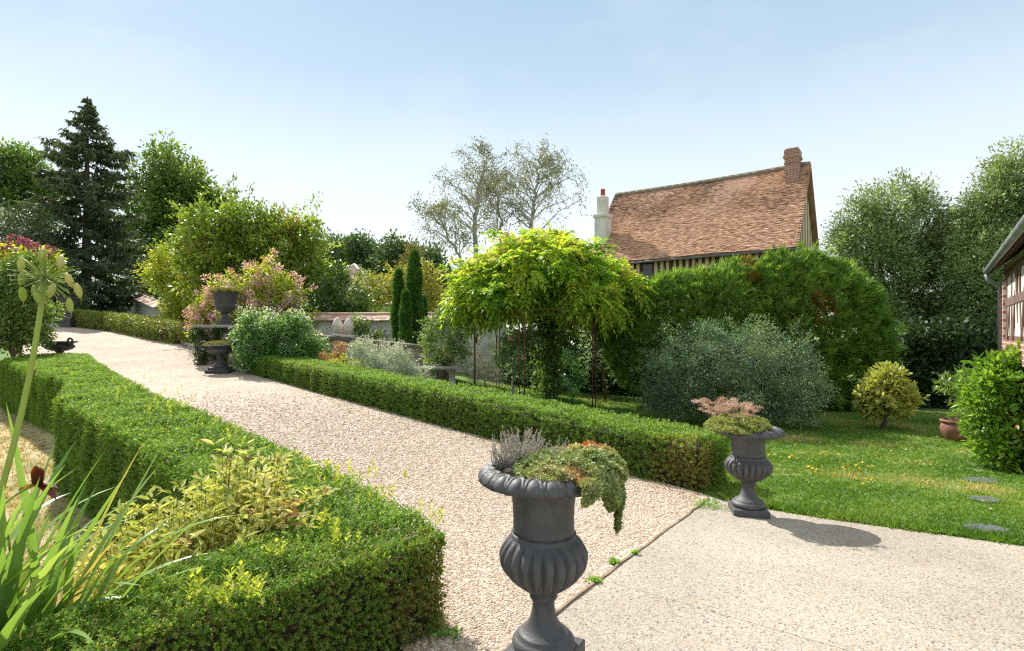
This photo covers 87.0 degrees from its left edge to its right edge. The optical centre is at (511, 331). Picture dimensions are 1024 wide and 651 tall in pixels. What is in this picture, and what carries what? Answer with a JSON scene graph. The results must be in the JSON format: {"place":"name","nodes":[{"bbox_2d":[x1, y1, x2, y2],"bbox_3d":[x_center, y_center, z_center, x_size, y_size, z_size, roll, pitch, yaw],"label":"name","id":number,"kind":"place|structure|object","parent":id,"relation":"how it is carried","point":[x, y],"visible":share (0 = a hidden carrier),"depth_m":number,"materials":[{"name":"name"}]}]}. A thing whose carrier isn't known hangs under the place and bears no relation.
{"place":"outdoors","nodes":[
{"label":"outdoors","id":0,"kind":"place"},
{"bbox_2d":[0,407,108,625],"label":"dry grass","id":1,"kind":"structure","parent":0,"point":[7,488],"depth_m":6.48,"materials":[{"name":"green plant"}]},
{"bbox_2d":[2,321,715,650],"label":"gravel drive","id":2,"kind":"structure","parent":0,"point":[170,367],"depth_m":7.07,"materials":[{"name":"beige gravel"}]},
{"bbox_2d":[43,337,78,353],"bbox_3d":[-11.396,0.519,13.600,0.764,0.782,0.764,0,0,-24],"label":"handled urn","id":3,"kind":"object","parent":2,"relation":"on","point":[59,347],"visible":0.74,"depth_m":13.42,"materials":[{"name":"metal"}]},
{"bbox_2d":[198,341,241,372],"bbox_3d":[-7.234,0.608,13.400,0.764,0.782,0.764,0,0,38],"label":"handled urn","id":4,"kind":"object","parent":2,"relation":"on","point":[220,365],"visible":0.88,"depth_m":13.22,"materials":[{"name":"metal"}]},
{"bbox_2d":[201,340,235,345],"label":"moss","id":5,"kind":"object","parent":4,"relation":"on","point":[222,342],"visible":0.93,"depth_m":13.21,"materials":[{"name":"green plant"}]},
{"bbox_2d":[426,624,463,640],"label":"weed","id":6,"kind":"object","parent":2,"relation":"on","point":[449,632],"visible":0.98,"depth_m":2.67,"materials":[{"name":"green plant"}]},
{"bbox_2d":[331,396,698,650],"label":"leaf litter","id":7,"kind":"object","parent":2,"relation":"on","point":[429,641],"visible":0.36,"depth_m":2.79,"materials":[{"name":"plant"}]},
{"bbox_2d":[585,575,603,583],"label":"weed","id":8,"kind":"object","parent":2,"relation":"on","point":[593,578],"visible":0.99,"depth_m":3.31,"materials":[{"name":"green plant"}]},
{"bbox_2d":[503,497,708,650],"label":"edging strip","id":9,"kind":"object","parent":2,"relation":"on","point":[577,595],"visible":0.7,"depth_m":3.52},
{"bbox_2d":[626,549,640,554],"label":"weed","id":10,"kind":"object","parent":9,"relation":"on","point":[635,551],"visible":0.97,"depth_m":3.79,"materials":[{"name":"green plant"}]},
{"bbox_2d":[608,556,622,564],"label":"weed","id":11,"kind":"object","parent":2,"relation":"on","point":[612,560],"visible":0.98,"depth_m":3.61,"materials":[{"name":"green plant"}]},
{"bbox_2d":[154,390,702,650],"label":"loose gravel","id":12,"kind":"structure","parent":0,"point":[470,583],"depth_m":5.35,"materials":[{"name":"beige gravel"}]},
{"bbox_2d":[0,303,1023,650],"bbox_3d":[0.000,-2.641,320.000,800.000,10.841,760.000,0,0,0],"label":"lawn","id":13,"kind":"structure","parent":0,"point":[38,433],"depth_m":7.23,"materials":[{"name":"green plant"}]},
{"bbox_2d":[5,465,57,602],"bbox_3d":[-2.015,1.071,2.227,0.518,1.105,0.159,0,0,41],"label":"day lily","id":14,"kind":"object","parent":13,"relation":"on","point":[37,472],"visible":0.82,"depth_m":2.11,"materials":[{"name":"red plant"}]},
{"bbox_2d":[0,248,67,357],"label":"leafy bush","id":15,"kind":"object","parent":13,"relation":"on","point":[18,323],"visible":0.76,"depth_m":12.44,"materials":[{"name":"green plant"}]},
{"bbox_2d":[0,233,68,355],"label":"hydrangea","id":16,"kind":"object","parent":13,"relation":"on","point":[5,252],"visible":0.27,"depth_m":14.23,"materials":[{"name":"pink plant"}]},
{"bbox_2d":[0,136,70,235],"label":"oak tree","id":17,"kind":"object","parent":13,"relation":"on","point":[18,162],"visible":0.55,"depth_m":42.90,"materials":[{"name":"green plant"}]},
{"bbox_2d":[0,200,98,317],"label":"yew","id":18,"kind":"object","parent":13,"relation":"on","point":[25,232],"visible":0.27,"depth_m":28.97,"materials":[{"name":"plant"}]},
{"bbox_2d":[57,297,80,326],"bbox_3d":[-20.099,-0.833,24.500,0.840,1.468,0.840,0,0,0],"label":"campana urn","id":19,"kind":"object","parent":13,"relation":"on","point":[66,322],"visible":0.59,"depth_m":24.25,"materials":[{"name":"grey stone"}]},
{"bbox_2d":[8,96,151,312],"bbox_3d":[-25.239,-7.174,31.713,7.062,13.564,6.958,0,0,-36],"label":"spruce","id":20,"kind":"object","parent":13,"relation":"on","point":[98,225],"visible":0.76,"depth_m":31.52,"materials":[{"name":"green plant"}]},
{"bbox_2d":[0,248,234,650],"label":"agapanthus","id":21,"kind":"object","parent":13,"relation":"on","point":[38,601],"visible":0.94,"depth_m":2.06,"materials":[{"name":"green plant"}]},
{"bbox_2d":[54,309,198,346],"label":"box hedge","id":22,"kind":"object","parent":13,"relation":"on","point":[150,327],"visible":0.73,"depth_m":20.48,"materials":[{"name":"green plant"}]},
{"bbox_2d":[127,293,167,316],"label":"garden wall","id":23,"kind":"structure","parent":13,"relation":"on","point":[144,305],"depth_m":30.32,"materials":[{"name":"stone"}]},
{"bbox_2d":[133,238,204,325],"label":"maple shrub","id":24,"kind":"object","parent":13,"relation":"on","point":[163,278],"visible":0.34,"depth_m":22.61,"materials":[{"name":"green plant"}]},
{"bbox_2d":[105,130,248,305],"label":"chestnut tree","id":25,"kind":"object","parent":13,"relation":"on","point":[168,176],"visible":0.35,"depth_m":43.63,"materials":[{"name":"green plant"}]},
{"bbox_2d":[181,340,194,351],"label":"kerb","id":26,"kind":"structure","parent":13,"relation":"on","point":[189,346],"depth_m":17.16,"materials":[{"name":"stone"}]},
{"bbox_2d":[74,434,339,620],"bbox_3d":[-1.613,1.112,2.931,1.300,1.080,1.165,0,0,0],"label":"golden spirea","id":27,"kind":"object","parent":13,"relation":"on","point":[213,535],"visible":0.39,"depth_m":2.79,"materials":[{"name":"yellow plant"}]},
{"bbox_2d":[192,325,238,364],"bbox_3d":[-8.153,0.361,15.000,1.008,1.112,1.008,0,0,-13],"label":"stone pedestal","id":28,"kind":"object","parent":13,"relation":"on","point":[206,328],"visible":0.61,"depth_m":14.57,"materials":[{"name":"stone"}]},
{"bbox_2d":[190,326,232,364],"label":"ivy","id":29,"kind":"object","parent":28,"relation":"attached to","point":[214,331],"visible":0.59,"depth_m":14.48,"materials":[{"name":"green plant"}]},
{"bbox_2d":[211,290,238,324],"bbox_3d":[-7.972,-0.667,15.000,0.700,0.945,0.700,0,0,0],"label":"campana urn","id":30,"kind":"object","parent":28,"relation":"on","point":[224,302],"visible":0.97,"depth_m":14.83,"materials":[{"name":"grey stone"}]},
{"bbox_2d":[209,287,240,292],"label":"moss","id":31,"kind":"object","parent":30,"relation":"in","point":[225,289],"visible":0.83,"depth_m":14.75,"materials":[{"name":"green plant"}]},
{"bbox_2d":[0,352,448,650],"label":"box hedge","id":32,"kind":"object","parent":13,"relation":"on","point":[351,578],"visible":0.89,"depth_m":2.65,"materials":[{"name":"green plant"}]},
{"bbox_2d":[146,173,352,335],"bbox_3d":[-9.930,-2.789,20.943,7.534,6.592,4.340,0,0,0],"label":"cherry tree","id":33,"kind":"object","parent":13,"relation":"on","point":[231,235],"visible":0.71,"depth_m":20.41,"materials":[{"name":"green plant"}]},
{"bbox_2d":[182,247,322,341],"bbox_3d":[-8.373,-0.987,17.340,4.391,3.543,2.592,0,0,0],"label":"clerodendrum shrub","id":34,"kind":"object","parent":13,"relation":"on","point":[208,313],"visible":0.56,"depth_m":17.12,"materials":[{"name":"pink plant"}]},
{"bbox_2d":[227,303,330,372],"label":"dogwood shrub","id":35,"kind":"object","parent":13,"relation":"on","point":[266,340],"visible":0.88,"depth_m":13.24,"materials":[{"name":"green plant"}]},
{"bbox_2d":[315,340,347,361],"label":"sedum plant","id":36,"kind":"object","parent":13,"relation":"on","point":[337,354],"visible":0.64,"depth_m":12.95,"materials":[{"name":"orange plant"}]},
{"bbox_2d":[306,226,373,280],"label":"distant tree","id":37,"kind":"object","parent":13,"relation":"on","point":[335,253],"visible":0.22,"depth_m":56.36,"materials":[{"name":"green plant"}]},
{"bbox_2d":[295,258,391,311],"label":"laurel bush","id":38,"kind":"object","parent":13,"relation":"on","point":[355,302],"visible":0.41,"depth_m":19.48,"materials":[{"name":"green plant"}]},
{"bbox_2d":[325,351,368,366],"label":"euonymus shrub","id":39,"kind":"object","parent":13,"relation":"on","point":[337,360],"visible":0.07,"depth_m":12.47,"materials":[{"name":"yellow plant"}]},
{"bbox_2d":[338,263,382,311],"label":"distant house","id":40,"kind":"structure","parent":13,"relation":"on","point":[355,268],"depth_m":44.91,"materials":[{"name":"ceramic"}]},
{"bbox_2d":[338,228,387,282],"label":"distant tree","id":41,"kind":"object","parent":13,"relation":"on","point":[363,245],"visible":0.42,"depth_m":54.07,"materials":[{"name":"green plant"}]},
{"bbox_2d":[310,334,454,380],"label":"retaining wall","id":42,"kind":"structure","parent":13,"relation":"on","point":[347,340],"depth_m":14.36,"materials":[{"name":"stone"}]},
{"bbox_2d":[331,317,343,335],"bbox_3d":[-4.857,-0.149,15.030,0.278,0.532,0.275,0,0,0],"label":"pine cone finial","id":43,"kind":"object","parent":42,"relation":"on","point":[337,325],"visible":0.99,"depth_m":14.94,"materials":[{"name":"stone"}]},
{"bbox_2d":[342,318,354,336],"bbox_3d":[-4.527,-0.120,14.951,0.278,0.532,0.275,0,0,0],"label":"pine cone finial","id":44,"kind":"object","parent":42,"relation":"on","point":[348,326],"visible":1,"depth_m":14.86,"materials":[{"name":"stone"}]},
{"bbox_2d":[341,330,440,378],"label":"silver shrub","id":45,"kind":"object","parent":13,"relation":"on","point":[398,354],"visible":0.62,"depth_m":11.84,"materials":[{"name":"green plant"}]},
{"bbox_2d":[277,312,506,377],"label":"garden wall","id":46,"kind":"structure","parent":13,"relation":"on","point":[324,322],"depth_m":17.27,"materials":[{"name":"stone"}]},
{"bbox_2d":[342,312,385,339],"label":"ivy","id":47,"kind":"object","parent":46,"relation":"attached to","point":[363,326],"visible":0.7,"depth_m":16.82,"materials":[{"name":"green plant"}]},
{"bbox_2d":[365,228,422,285],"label":"distant tree","id":48,"kind":"object","parent":13,"relation":"on","point":[393,251],"visible":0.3,"depth_m":50.83,"materials":[{"name":"green plant"}]},
{"bbox_2d":[389,268,405,341],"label":"cypress","id":49,"kind":"object","parent":13,"relation":"on","point":[398,285],"visible":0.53,"depth_m":15.78,"materials":[{"name":"green plant"}]},
{"bbox_2d":[347,257,464,311],"bbox_3d":[-4.489,-1.282,24.597,6.976,4.205,4.116,0,0,0],"label":"hazel tree","id":50,"kind":"object","parent":13,"relation":"on","point":[429,290],"visible":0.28,"depth_m":24.10,"materials":[{"name":"green plant"}]},
{"bbox_2d":[397,288,414,342],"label":"cypress","id":51,"kind":"object","parent":13,"relation":"on","point":[405,328],"visible":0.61,"depth_m":15.10,"materials":[{"name":"green plant"}]},
{"bbox_2d":[386,239,432,282],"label":"distant tree","id":52,"kind":"object","parent":13,"relation":"on","point":[404,258],"visible":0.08,"depth_m":48.08,"materials":[{"name":"green plant"}]},
{"bbox_2d":[405,249,426,343],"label":"cypress","id":53,"kind":"object","parent":13,"relation":"on","point":[414,277],"visible":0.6,"depth_m":15.44,"materials":[{"name":"green plant"}]},
{"bbox_2d":[417,294,428,342],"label":"cypress","id":54,"kind":"object","parent":13,"relation":"on","point":[425,299],"visible":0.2,"depth_m":15.64,"materials":[{"name":"green plant"}]},
{"bbox_2d":[419,240,453,306],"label":"distant tree","id":55,"kind":"object","parent":13,"relation":"on","point":[438,259],"visible":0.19,"depth_m":45.38,"materials":[{"name":"green plant"}]},
{"bbox_2d":[414,366,458,384],"bbox_3d":[-1.870,1.052,12.997,1.160,0.430,0.400,0,0,-4],"label":"stone bench","id":56,"kind":"object","parent":13,"relation":"on","point":[451,370],"visible":0.44,"depth_m":12.86,"materials":[{"name":"stone"}]},
{"bbox_2d":[406,191,481,264],"bbox_3d":[-3.378,-3.195,28.755,4.094,8.437,4.164,0,0,-38],"label":"birch","id":57,"kind":"object","parent":13,"relation":"on","point":[430,212],"visible":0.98,"depth_m":28.76,"materials":[{"name":"green plant"}]},
{"bbox_2d":[415,289,481,380],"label":"climbing rose","id":58,"kind":"object","parent":13,"relation":"on","point":[437,355],"visible":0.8,"depth_m":13.50,"materials":[{"name":"green plant"}]},
{"bbox_2d":[425,134,526,263],"bbox_3d":[-2.031,-4.909,29.843,5.706,11.909,6.569,0,0,0],"label":"birch","id":59,"kind":"object","parent":13,"relation":"on","point":[477,207],"visible":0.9,"depth_m":29.66,"materials":[{"name":"green plant"}]},
{"bbox_2d":[464,355,506,387],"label":"lavender bush","id":60,"kind":"object","parent":13,"relation":"on","point":[490,377],"visible":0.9,"depth_m":13.76,"materials":[{"name":"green plant"}]},
{"bbox_2d":[246,354,730,490],"bbox_3d":[-2.090,1.130,9.767,11.742,1.265,1.077,0,0,43],"label":"box hedge","id":61,"kind":"object","parent":13,"relation":"on","point":[683,455],"visible":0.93,"depth_m":7.44,"materials":[{"name":"green plant"}]},
{"bbox_2d":[459,163,540,246],"bbox_3d":[-0.427,-4.143,31.099,5.028,10.587,4.042,0,0,-23],"label":"birch","id":62,"kind":"object","parent":13,"relation":"on","point":[498,212],"visible":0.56,"depth_m":30.86,"materials":[{"name":"green plant"}]},
{"bbox_2d":[446,256,557,289],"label":"distant tree","id":63,"kind":"object","parent":13,"relation":"on","point":[466,274],"depth_m":42.52,"materials":[{"name":"green plant"}]},
{"bbox_2d":[494,326,538,394],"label":"rose bush","id":64,"kind":"object","parent":13,"relation":"on","point":[509,349],"visible":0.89,"depth_m":12.55,"materials":[{"name":"green plant"}]},
{"bbox_2d":[469,133,591,325],"bbox_3d":[0.960,-4.780,30.414,7.270,12.195,6.126,0,0,0],"label":"birch","id":65,"kind":"object","parent":13,"relation":"on","point":[553,172],"visible":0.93,"depth_m":30.13,"materials":[{"name":"green plant"}]},
{"bbox_2d":[474,272,605,407],"bbox_3d":[0.710,0.182,13.000,3.267,3.249,3.268,0,0,0],"label":"pergola","id":66,"kind":"object","parent":13,"relation":"on","point":[476,335],"visible":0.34,"depth_m":11.75,"materials":[{"name":"wood"}]},
{"bbox_2d":[434,221,660,398],"bbox_3d":[0.875,-0.478,12.921,5.437,4.366,4.188,0,0,0],"label":"wisteria","id":67,"kind":"object","parent":13,"relation":"on","point":[498,278],"visible":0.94,"depth_m":12.09,"materials":[{"name":"green plant"}]},
{"bbox_2d":[559,349,591,404],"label":"rose sapling","id":68,"kind":"object","parent":13,"relation":"on","point":[570,358],"visible":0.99,"depth_m":11.36,"materials":[{"name":"green plant"}]},
{"bbox_2d":[486,321,674,395],"bbox_3d":[2.203,0.431,15.196,5.922,3.111,1.718,0,0,0],"label":"laurel hedge","id":69,"kind":"object","parent":13,"relation":"on","point":[614,388],"visible":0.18,"depth_m":14.94,"materials":[{"name":"green plant"}]},
{"bbox_2d":[592,147,818,375],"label":"half timbered house","id":70,"kind":"structure","parent":13,"relation":"on","point":[651,230],"depth_m":20.91,"materials":[{"name":"beige tile"}]},
{"bbox_2d":[642,262,653,279],"bbox_3d":[5.364,-2.217,21.348,0.500,1.100,0.045,0,0,36],"label":"window","id":71,"kind":"structure","parent":70,"relation":"in","point":[648,268],"depth_m":21.31,"materials":[{"name":"grey glass"}]},
{"bbox_2d":[619,308,840,430],"bbox_3d":[4.324,0.744,10.371,3.967,2.442,2.392,0,0,-16],"label":"cotoneaster shrub","id":72,"kind":"object","parent":13,"relation":"on","point":[749,377],"visible":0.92,"depth_m":10.17,"materials":[{"name":"green plant"}]},
{"bbox_2d":[580,239,912,412],"bbox_3d":[5.459,-0.066,12.911,8.119,4.302,2.661,0,0,0],"label":"thuja hedge","id":73,"kind":"object","parent":13,"relation":"on","point":[817,297],"visible":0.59,"depth_m":12.32,"materials":[{"name":"green plant"}]},
{"bbox_2d":[715,489,1023,545],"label":"edge grass","id":74,"kind":"structure","parent":13,"relation":"on","point":[930,527],"depth_m":4.61,"materials":[{"name":"green plant"}]},
{"bbox_2d":[850,360,929,428],"bbox_3d":[7.039,1.249,10.189,1.318,1.472,0.905,0,0,0],"label":"camellia","id":75,"kind":"object","parent":13,"relation":"on","point":[897,398],"visible":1,"depth_m":10.08,"materials":[{"name":"green plant"}]},
{"bbox_2d":[812,167,970,374],"bbox_3d":[11.805,-1.339,16.664,5.079,7.256,3.521,0,0,0],"label":"holm oak","id":76,"kind":"object","parent":13,"relation":"on","point":[887,248],"visible":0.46,"depth_m":15.98,"materials":[{"name":"green plant"}]},
{"bbox_2d":[778,439,1017,508],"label":"fallen leaves","id":77,"kind":"object","parent":13,"relation":"on","point":[890,450],"visible":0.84,"depth_m":7.17,"materials":[{"name":"yellow plant"}]},
{"bbox_2d":[854,311,997,408],"bbox_3d":[11.535,0.929,13.744,5.968,2.969,2.018,0,0,0],"label":"laurel hedge","id":78,"kind":"object","parent":13,"relation":"on","point":[932,353],"visible":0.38,"depth_m":13.35,"materials":[{"name":"green plant"}]},
{"bbox_2d":[939,418,973,441],"bbox_3d":[7.491,1.655,9.100,0.460,0.350,0.460,0,0,0],"label":"terracotta pot","id":79,"kind":"object","parent":13,"relation":"on","point":[949,429],"visible":0.55,"depth_m":9.01,"materials":[{"name":"ceramic"}]},
{"bbox_2d":[930,363,977,421],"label":"potted tree","id":80,"kind":"object","parent":79,"relation":"in","point":[948,384],"visible":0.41,"depth_m":9.13,"materials":[{"name":"green plant"}]},
{"bbox_2d":[925,206,995,283],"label":"ash tree","id":81,"kind":"object","parent":13,"relation":"on","point":[958,222],"visible":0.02,"depth_m":17.45,"materials":[{"name":"green plant"}]},
{"bbox_2d":[922,135,1023,337],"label":"holm oak","id":82,"kind":"object","parent":13,"relation":"on","point":[972,289],"visible":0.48,"depth_m":14.77,"materials":[{"name":"green plant"}]},
{"bbox_2d":[963,477,997,483],"bbox_3d":[5.578,1.787,6.411,0.384,0.066,0.265,0,0,0],"label":"stepping stone","id":83,"kind":"object","parent":13,"relation":"on","point":[986,479],"visible":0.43,"depth_m":6.42,"materials":[{"name":"stone"}]},
{"bbox_2d":[945,338,1023,473],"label":"leafy bush","id":84,"kind":"object","parent":13,"relation":"on","point":[994,402],"visible":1,"depth_m":6.98,"materials":[{"name":"green plant"}]},
{"bbox_2d":[970,496,999,503],"bbox_3d":[4.858,1.746,5.544,0.291,0.066,0.212,0,0,0],"label":"stepping stone","id":85,"kind":"object","parent":13,"relation":"on","point":[985,498],"visible":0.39,"depth_m":5.55,"materials":[{"name":"stone"}]},
{"bbox_2d":[962,524,1010,534],"bbox_3d":[3.934,1.676,4.492,0.394,0.066,0.284,0,0,0],"label":"stepping stone","id":86,"kind":"object","parent":13,"relation":"on","point":[984,527],"visible":0.25,"depth_m":4.54,"materials":[{"name":"stone"}]},
{"bbox_2d":[983,215,1023,467],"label":"timbered building","id":87,"kind":"structure","parent":13,"relation":"on","point":[1010,304],"depth_m":7.81,"materials":[{"name":"red brick"}]},
{"bbox_2d":[0,0,1023,329],"label":"sky","id":88,"kind":"structure","parent":0,"point":[355,102],"materials":[{"name":"blue"}]},
{"bbox_2d":[557,497,1023,650],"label":"patio","id":89,"kind":"structure","parent":0,"point":[708,578],"depth_m":3.22,"materials":[{"name":"beige concrete"}]},
{"bbox_2d":[478,458,587,650],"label":"garden urn","id":90,"kind":"object","parent":89,"relation":"on","point":[543,554],"visible":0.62,"depth_m":2.32,"materials":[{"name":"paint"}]},
{"bbox_2d":[490,432,508,468],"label":"lavender","id":91,"kind":"object","parent":90,"relation":"on","point":[496,458],"visible":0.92,"depth_m":2.46,"materials":[{"name":"grey plant"}]},
{"bbox_2d":[489,426,548,468],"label":"lavender","id":92,"kind":"object","parent":90,"relation":"in","point":[516,451],"visible":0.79,"depth_m":2.47,"materials":[{"name":"grey plant"}]},
{"bbox_2d":[511,440,628,535],"bbox_3d":[0.255,0.692,2.387,0.525,0.415,0.543,0,0,0],"label":"sedum plant","id":93,"kind":"object","parent":90,"relation":"on","point":[593,470],"visible":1,"depth_m":2.26,"materials":[{"name":"green plant"}]},
{"bbox_2d":[547,435,570,454],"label":"lavender","id":94,"kind":"object","parent":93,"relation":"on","point":[555,447],"visible":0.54,"depth_m":2.44,"materials":[{"name":"grey plant"}]},
{"bbox_2d":[690,494,727,509],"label":"weed","id":95,"kind":"object","parent":89,"relation":"on","point":[710,504],"visible":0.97,"depth_m":5.08,"materials":[{"name":"green plant"}]},
{"bbox_2d":[714,423,785,518],"bbox_3d":[2.165,1.262,4.950,0.610,0.797,0.616,0,0,12],"label":"garden urn","id":96,"kind":"object","parent":89,"relation":"on","point":[747,463],"visible":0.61,"depth_m":4.82,"materials":[{"name":"paint"}]},
{"bbox_2d":[703,412,774,434],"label":"sedum plant","id":97,"kind":"object","parent":96,"relation":"on","point":[732,424],"visible":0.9,"depth_m":4.77,"materials":[{"name":"green plant"}]},
{"bbox_2d":[691,396,763,420],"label":"sedum flowers","id":98,"kind":"object","parent":97,"relation":"on","point":[723,408],"visible":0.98,"depth_m":4.98,"materials":[{"name":"pink plant"}]}
]}

